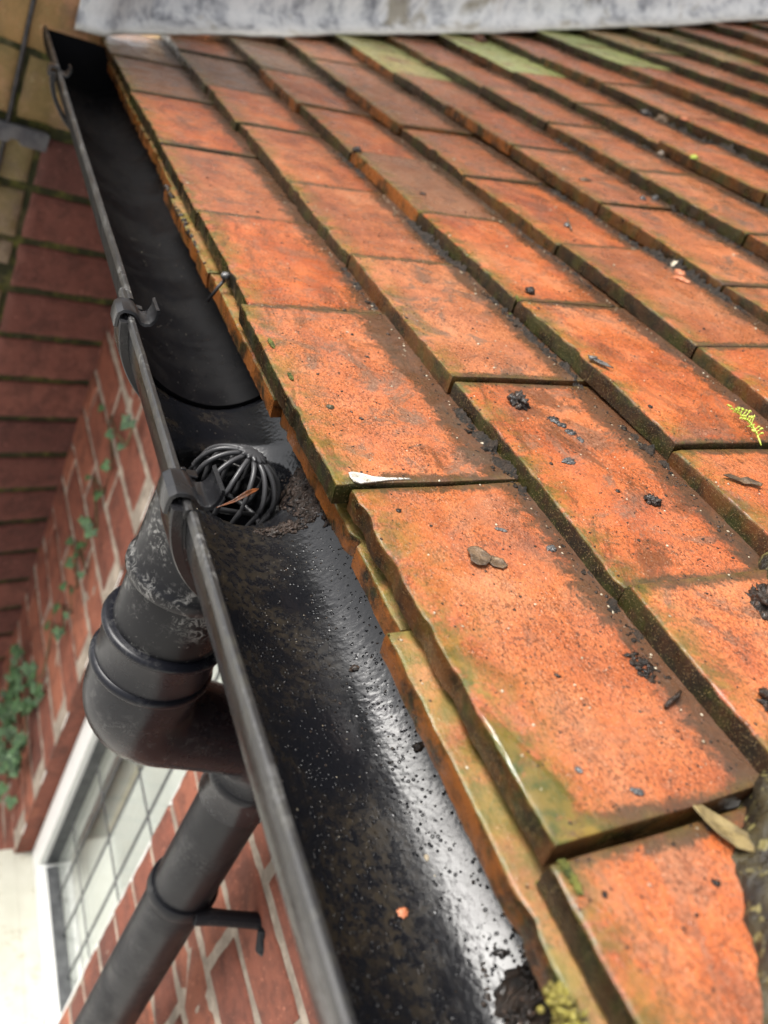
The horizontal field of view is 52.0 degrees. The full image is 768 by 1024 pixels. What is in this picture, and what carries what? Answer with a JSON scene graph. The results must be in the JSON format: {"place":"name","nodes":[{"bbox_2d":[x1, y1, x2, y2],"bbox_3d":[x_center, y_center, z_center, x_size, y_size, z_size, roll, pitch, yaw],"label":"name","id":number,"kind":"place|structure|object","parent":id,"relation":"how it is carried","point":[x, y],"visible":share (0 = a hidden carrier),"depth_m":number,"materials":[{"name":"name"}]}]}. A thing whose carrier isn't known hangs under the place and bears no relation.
{"place":"outdoors","nodes":[
{"label":"outdoors","id":0,"kind":"place"},
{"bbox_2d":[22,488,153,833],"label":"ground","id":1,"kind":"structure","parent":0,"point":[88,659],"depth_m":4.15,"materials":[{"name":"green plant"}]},
{"bbox_2d":[0,297,317,1023],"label":"brick wall","id":2,"kind":"structure","parent":1,"relation":"on","point":[82,854],"depth_m":1.25,"materials":[{"name":"red brick"}]},
{"bbox_2d":[0,403,135,810],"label":"ivy","id":3,"kind":"object","parent":2,"relation":"attached to","point":[11,760],"visible":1,"depth_m":1.38,"materials":[{"name":"green plant"}]},
{"bbox_2d":[0,664,221,1023],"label":"window","id":4,"kind":"structure","parent":2,"relation":"in","point":[106,809],"depth_m":1.30,"materials":[{"name":"white plastic"}]},
{"bbox_2d":[100,20,767,1023],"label":"tiled roof","id":5,"kind":"structure","parent":2,"relation":"on","point":[224,124],"depth_m":0.43,"materials":[{"name":"tile"}]},
{"bbox_2d":[162,185,210,270],"bbox_3d":[-0.148,-0.214,0.589,0.007,0.006,0.172,9,34,-33],"label":"ledge debris","id":6,"kind":"object","parent":5,"relation":"on","point":[170,194],"visible":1,"depth_m":0.59,"materials":[{"name":"soil"}]},
{"bbox_2d":[206,272,229,302],"bbox_3d":[-0.106,-0.143,0.501,0.010,0.022,0.007,9,34,-33],"label":"nail","id":7,"kind":"object","parent":5,"relation":"attached to","point":[225,276],"visible":1,"depth_m":0.50,"materials":[{"name":"silver metal"}]},
{"bbox_2d":[268,338,274,348],"bbox_3d":[-0.061,-0.091,0.426,0.003,0.002,0.011,9,34,-33],"label":"moss tuft","id":8,"kind":"object","parent":5,"relation":"on","point":[271,343],"visible":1,"depth_m":0.42,"materials":[{"name":"green plant"}]},
{"bbox_2d":[287,372,293,380],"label":"moss tuft","id":9,"kind":"object","parent":5,"relation":"on","point":[290,375],"visible":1,"depth_m":0.40,"materials":[{"name":"green plant"}]},
{"bbox_2d":[326,404,334,409],"bbox_3d":[-0.026,-0.052,0.388,0.004,0.002,0.005,9,34,-33],"label":"stone flake","id":10,"kind":"object","parent":5,"relation":"on","point":[329,406],"visible":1,"depth_m":0.39,"materials":[{"name":"beige stone"}]},
{"bbox_2d":[315,73,359,108],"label":"debris bank","id":11,"kind":"structure","parent":5,"relation":"on","point":[330,84],"depth_m":0.99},
{"bbox_2d":[43,25,634,1023],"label":"gutter","id":12,"kind":"object","parent":5,"relation":"attached to","point":[347,957],"visible":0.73,"depth_m":0.31,"materials":[{"name":"black plastic"}]},
{"bbox_2d":[74,456,278,1023],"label":"downpipe","id":13,"kind":"object","parent":12,"relation":"attached to","point":[153,694],"visible":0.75,"depth_m":0.50,"materials":[{"name":"black plastic"}]},
{"bbox_2d":[189,443,280,525],"bbox_3d":[-0.081,-0.014,0.424,0.053,0.045,0.052,9,34,-33],"label":"leaf guard","id":14,"kind":"object","parent":12,"relation":"in","point":[254,459],"visible":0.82,"depth_m":0.42,"materials":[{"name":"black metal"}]},
{"bbox_2d":[216,488,258,507],"bbox_3d":[-0.073,-0.006,0.398,0.003,0.007,0.028,40,30,20],"label":"dead leaf","id":15,"kind":"object","parent":14,"relation":"in","point":[244,494],"visible":0.99,"depth_m":0.40,"materials":[{"name":"brown plant"}]},
{"bbox_2d":[252,516,315,537],"bbox_3d":[-0.051,0.006,0.398,0.030,0.016,0.012,9,34,-33],"label":"mud heap","id":16,"kind":"object","parent":12,"relation":"in","point":[274,531],"visible":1,"depth_m":0.40,"materials":[{"name":"soil"}]},
{"bbox_2d":[267,466,322,520],"bbox_3d":[-0.052,0.006,0.428,0.021,0.077,0.045,9,34,-33],"label":"mud heap","id":17,"kind":"object","parent":12,"relation":"in","point":[304,500],"visible":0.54,"depth_m":0.41,"materials":[{"name":"soil"}]},
{"bbox_2d":[318,503,332,529],"bbox_3d":[-0.021,-0.006,0.398,0.015,0.027,0.030,9,34,-33],"label":"mud heap","id":18,"kind":"object","parent":12,"relation":"in","point":[323,516],"visible":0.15,"depth_m":0.40,"materials":[{"name":"soil"}]},
{"bbox_2d":[348,664,359,671],"bbox_3d":[-0.013,0.066,0.334,0.005,0.003,0.004,9,34,-33],"label":"debris crumb","id":19,"kind":"object","parent":12,"relation":"in","point":[354,668],"visible":1,"depth_m":0.33,"materials":[{"name":"brown stone"}]},
{"bbox_2d":[396,907,408,918],"bbox_3d":[0.006,0.131,0.257,0.005,0.001,0.004,9,34,-33],"label":"clay chip","id":20,"kind":"object","parent":12,"relation":"in","point":[402,912],"visible":1,"depth_m":0.26,"materials":[{"name":"ceramic"}]},
{"bbox_2d":[412,741,424,751],"bbox_3d":[0.013,0.090,0.304,0.004,0.004,0.004,9,34,-33],"label":"debris crumb","id":21,"kind":"object","parent":12,"relation":"in","point":[417,746],"visible":1,"depth_m":0.30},
{"bbox_2d":[480,927,553,1023],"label":"mud heap","id":22,"kind":"object","parent":12,"relation":"in","point":[518,995],"visible":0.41,"depth_m":0.24,"materials":[{"name":"brown soil"}]},
{"bbox_2d":[332,149,366,181],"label":"debris bank","id":23,"kind":"structure","parent":5,"relation":"on","point":[351,165],"depth_m":0.74,"materials":[{"name":"brown soil"}]},
{"bbox_2d":[335,259,377,309],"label":"debris bank","id":24,"kind":"structure","parent":5,"relation":"on","point":[356,284],"depth_m":0.53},
{"bbox_2d":[351,146,361,152],"bbox_3d":[-0.025,-0.342,0.742,0.011,0.007,0.011,9,34,-33],"label":"debris crumb","id":25,"kind":"object","parent":5,"relation":"on","point":[358,149],"visible":1,"depth_m":0.74,"materials":[{"name":"grey stone"}]},
{"bbox_2d":[348,472,410,483],"bbox_3d":[-0.002,-0.015,0.346,0.028,0.007,0.009,9,34,-33],"label":"papery fragment","id":26,"kind":"object","parent":5,"relation":"on","point":[359,478],"visible":1,"depth_m":0.34,"materials":[{"name":"white paper"}]},
{"bbox_2d":[74,0,767,37],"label":"lead flashing","id":27,"kind":"object","parent":5,"relation":"on","point":[279,18],"visible":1,"depth_m":1.25,"materials":[{"name":"grey metal"}]},
{"bbox_2d":[401,214,470,277],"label":"debris bank","id":28,"kind":"structure","parent":5,"relation":"on","point":[427,238],"depth_m":0.60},
{"bbox_2d":[112,46,767,1020],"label":"dark grit","id":29,"kind":"object","parent":5,"relation":"on","point":[708,828],"visible":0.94,"depth_m":0.39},
{"bbox_2d":[146,48,765,947],"bbox_3d":[0.119,-0.325,0.757,0.511,0.339,1.360,31,28,4],"label":"pale grit","id":30,"kind":"object","parent":5,"relation":"on","point":[522,420],"visible":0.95,"depth_m":0.45,"materials":[{"name":"beige stone"}]},
{"bbox_2d":[471,34,487,42],"bbox_3d":[0.156,-0.774,1.289,0.021,0.013,0.042,9,34,-33],"label":"leaf wad","id":31,"kind":"object","parent":5,"relation":"on","point":[479,38],"visible":1,"depth_m":1.28,"materials":[{"name":"brown plant"}]},
{"bbox_2d":[467,546,507,568],"bbox_3d":[0.042,0.018,0.319,0.016,0.004,0.011,18,30,-21],"label":"pebble","id":32,"kind":"object","parent":5,"relation":"on","point":[480,556],"visible":1,"depth_m":0.32,"materials":[{"name":"beige stone"}]},
{"bbox_2d":[453,407,528,497],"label":"debris bank","id":33,"kind":"structure","parent":5,"relation":"on","point":[507,467],"depth_m":0.39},
{"bbox_2d":[495,527,507,532],"bbox_3d":[0.050,0.008,0.339,0.005,0.002,0.004,9,34,-33],"label":"stone flake","id":34,"kind":"object","parent":5,"relation":"on","point":[501,529],"visible":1,"depth_m":0.34,"materials":[{"name":"grey stone"}]},
{"bbox_2d":[508,295,521,314],"bbox_3d":[0.086,-0.136,0.520,0.002,0.013,0.008,9,34,-33],"label":"moss tuft","id":35,"kind":"object","parent":5,"relation":"on","point":[517,298],"visible":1,"depth_m":0.52,"materials":[{"name":"plant"}]},
{"bbox_2d":[507,390,530,410],"bbox_3d":[0.072,-0.060,0.417,0.012,0.009,0.015,9,34,-33],"label":"mud clod","id":36,"kind":"object","parent":5,"relation":"on","point":[518,400],"visible":1,"depth_m":0.41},
{"bbox_2d":[525,286,534,294],"bbox_3d":[0.099,-0.149,0.533,0.008,0.006,0.008,9,34,-33],"label":"debris crumb","id":37,"kind":"object","parent":5,"relation":"on","point":[530,290],"visible":1,"depth_m":0.53,"materials":[{"name":"grey stone"}]},
{"bbox_2d":[481,290,586,393],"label":"debris bank","id":38,"kind":"structure","parent":5,"relation":"on","point":[531,337],"depth_m":0.49,"materials":[{"name":"black soil"}]},
{"bbox_2d":[479,200,619,309],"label":"debris bank","id":39,"kind":"structure","parent":5,"relation":"on","point":[550,254],"depth_m":0.62,"materials":[{"name":"soil"}]},
{"bbox_2d":[546,545,556,551],"bbox_3d":[0.072,0.015,0.336,0.005,0.002,0.005,9,34,-33],"label":"stone flake","id":40,"kind":"object","parent":5,"relation":"on","point":[551,548],"visible":1,"depth_m":0.34,"materials":[{"name":"grey stone"}]},
{"bbox_2d":[535,859,583,896],"bbox_3d":[0.049,0.105,0.221,0.003,0.015,0.012,9,34,-33],"label":"moss tuft","id":41,"kind":"object","parent":5,"relation":"on","point":[568,872],"visible":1,"depth_m":0.22,"materials":[{"name":"green plant"}]},
{"bbox_2d":[536,980,589,1023],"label":"yellow moss clump","id":42,"kind":"object","parent":5,"relation":"on","point":[561,1001],"visible":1,"depth_m":0.20,"materials":[{"name":"yellow plant"}]},
{"bbox_2d":[547,416,583,442],"bbox_3d":[0.094,-0.043,0.408,0.010,0.003,0.026,9,34,-33],"label":"silt smear","id":43,"kind":"object","parent":5,"relation":"on","point":[554,419],"visible":1,"depth_m":0.41},
{"bbox_2d":[561,457,575,464],"bbox_3d":[0.089,-0.025,0.381,0.009,0.002,0.006,9,34,-33],"label":"stone flake","id":44,"kind":"object","parent":5,"relation":"on","point":[568,460],"visible":1,"depth_m":0.38,"materials":[{"name":"grey stone"}]},
{"bbox_2d":[539,182,604,224],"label":"debris bank","id":45,"kind":"structure","parent":5,"relation":"on","point":[564,197],"depth_m":0.72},
{"bbox_2d":[553,138,592,160],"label":"debris bank","id":46,"kind":"structure","parent":5,"relation":"on","point":[572,148],"depth_m":0.85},
{"bbox_2d":[574,766,582,773],"bbox_3d":[0.060,0.080,0.244,0.003,0.002,0.003,9,34,-33],"label":"stone flake","id":47,"kind":"object","parent":5,"relation":"on","point":[578,769],"visible":1,"depth_m":0.24,"materials":[{"name":"white stone"}]},
{"bbox_2d":[579,177,590,181],"bbox_3d":[0.192,-0.318,0.753,0.014,0.006,0.007,9,34,-33],"label":"leaf scrap","id":48,"kind":"object","parent":5,"relation":"on","point":[584,179],"visible":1,"depth_m":0.75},
{"bbox_2d":[588,355,612,367],"bbox_3d":[0.124,-0.087,0.455,0.010,0.003,0.015,9,34,-33],"label":"dead leaf","id":49,"kind":"object","parent":5,"relation":"on","point":[596,359],"visible":1,"depth_m":0.46,"materials":[{"name":"grey plant"}]},
{"bbox_2d":[561,544,670,678],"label":"debris bank","id":50,"kind":"structure","parent":5,"relation":"on","point":[612,603],"depth_m":0.31,"materials":[{"name":"black soil"}]},
{"bbox_2d":[629,787,644,796],"bbox_3d":[0.078,0.086,0.242,0.005,0.002,0.004,9,34,-33],"label":"stone flake","id":51,"kind":"object","parent":5,"relation":"on","point":[637,791],"visible":1,"depth_m":0.24,"materials":[{"name":"grey stone"}]},
{"bbox_2d":[622,652,656,683],"bbox_3d":[0.096,0.057,0.290,0.011,0.003,0.015,9,34,-33],"label":"silt smear","id":52,"kind":"object","parent":5,"relation":"on","point":[640,664],"visible":1,"depth_m":0.29},
{"bbox_2d":[600,125,680,167],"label":"debris bank","id":53,"kind":"structure","parent":5,"relation":"on","point":[642,146],"depth_m":0.89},
{"bbox_2d":[638,108,652,116],"bbox_3d":[0.330,-0.503,0.993,0.016,0.010,0.025,9,34,-33],"label":"debris crumb","id":54,"kind":"object","parent":5,"relation":"on","point":[646,112],"visible":1,"depth_m":0.99,"materials":[{"name":"grey stone"}]},
{"bbox_2d":[621,425,673,474],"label":"debris bank","id":55,"kind":"structure","parent":5,"relation":"on","point":[649,450],"depth_m":0.41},
{"bbox_2d":[644,493,661,506],"bbox_3d":[0.126,-0.006,0.370,0.009,0.005,0.009,9,34,-33],"label":"mud clod","id":56,"kind":"object","parent":5,"relation":"on","point":[651,499],"visible":1,"depth_m":0.37,"materials":[{"name":"black soil"}]},
{"bbox_2d":[651,194,658,199],"bbox_3d":[0.258,-0.298,0.747,0.008,0.006,0.008,9,34,-33],"label":"debris crumb","id":57,"kind":"object","parent":5,"relation":"on","point":[655,197],"visible":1,"depth_m":0.74,"materials":[{"name":"grey stone"}]},
{"bbox_2d":[654,150,665,157],"bbox_3d":[0.302,-0.389,0.858,0.011,0.008,0.012,9,34,-33],"label":"leaf scrap","id":58,"kind":"object","parent":5,"relation":"on","point":[660,153],"visible":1,"depth_m":0.85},
{"bbox_2d":[653,114,668,123],"bbox_3d":[0.344,-0.482,0.969,0.024,0.012,0.018,32,28,5],"label":"leaf scrap","id":59,"kind":"object","parent":5,"relation":"on","point":[661,118],"visible":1,"depth_m":0.96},
{"bbox_2d":[664,690,681,707],"bbox_3d":[0.102,0.066,0.278,0.011,0.004,0.006,9,34,-33],"label":"twig","id":60,"kind":"object","parent":5,"relation":"on","point":[672,699],"visible":1,"depth_m":0.28,"materials":[{"name":"wood"}]},
{"bbox_2d":[674,269,686,275],"bbox_3d":[0.228,-0.184,0.606,0.010,0.004,0.013,28,28,-3],"label":"clay chip","id":61,"kind":"object","parent":5,"relation":"on","point":[679,272],"visible":1,"depth_m":0.60,"materials":[{"name":"ceramic"}]},
{"bbox_2d":[613,231,749,315],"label":"debris bank","id":62,"kind":"structure","parent":5,"relation":"on","point":[693,277],"depth_m":0.61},
{"bbox_2d":[672,275,690,283],"bbox_3d":[0.223,-0.175,0.592,0.011,0.004,0.015,9,34,-33],"label":"clay chip","id":63,"kind":"object","parent":5,"relation":"on","point":[681,278],"visible":1,"depth_m":0.59,"materials":[{"name":"ceramic"}]},
{"bbox_2d":[679,117,691,120],"bbox_3d":[0.361,-0.470,0.942,0.013,0.006,0.012,19,30,-19],"label":"clay chip","id":64,"kind":"object","parent":5,"relation":"on","point":[685,118],"visible":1,"depth_m":0.94,"materials":[{"name":"ceramic"}]},
{"bbox_2d":[642,191,766,263],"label":"debris bank","id":65,"kind":"structure","parent":5,"relation":"on","point":[700,223],"depth_m":0.69,"materials":[{"name":"soil"}]},
{"bbox_2d":[652,117,767,169],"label":"debris bank","id":66,"kind":"structure","parent":5,"relation":"on","point":[724,146],"depth_m":0.89,"materials":[{"name":"black soil"}]},
{"bbox_2d":[693,804,753,852],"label":"seed wing","id":67,"kind":"structure","parent":5,"relation":"on","point":[736,836],"depth_m":0.24,"materials":[{"name":"beige plant"}]},
{"bbox_2d":[723,474,762,486],"bbox_3d":[0.176,-0.016,0.386,0.018,0.005,0.011,9,34,-33],"label":"dead leaf","id":68,"kind":"object","parent":5,"relation":"on","point":[745,480],"visible":1,"depth_m":0.39,"materials":[{"name":"brown plant"}]},
{"bbox_2d":[727,404,763,445],"bbox_3d":[0.199,-0.050,0.432,0.012,0.010,0.034,16,31,-24],"label":"moss sprig","id":69,"kind":"object","parent":5,"relation":"on","point":[737,410],"visible":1,"depth_m":0.43,"materials":[{"name":"yellow plant"}]},
{"bbox_2d":[731,771,767,1023],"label":"hip tile","id":70,"kind":"object","parent":5,"relation":"on","point":[751,871],"visible":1,"depth_m":0.23,"materials":[{"name":"grey stone"}]},
{"bbox_2d":[745,583,767,620],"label":"mud clod","id":71,"kind":"object","parent":5,"relation":"on","point":[758,594],"visible":1,"depth_m":0.32,"materials":[{"name":"black soil"}]},
{"bbox_2d":[745,200,767,212],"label":"debris bank","id":72,"kind":"structure","parent":5,"relation":"on","point":[757,205],"depth_m":0.75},
{"bbox_2d":[756,688,767,711],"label":"mud clod","id":73,"kind":"object","parent":5,"relation":"on","point":[763,694],"visible":1,"depth_m":0.27,"materials":[{"name":"soil"}]},
{"bbox_2d":[758,551,767,621],"bbox_3d":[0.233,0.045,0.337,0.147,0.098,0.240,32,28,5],"label":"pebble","id":74,"kind":"object","parent":5,"relation":"on","point":[763,562],"visible":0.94,"depth_m":0.35,"materials":[{"name":"grey stone"}]},
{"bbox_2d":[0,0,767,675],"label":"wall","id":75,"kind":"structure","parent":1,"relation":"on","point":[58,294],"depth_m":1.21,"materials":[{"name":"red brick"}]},
{"bbox_2d":[0,0,35,167],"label":"cable","id":76,"kind":"object","parent":75,"relation":"attached to","point":[20,62],"visible":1,"depth_m":0.98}
]}

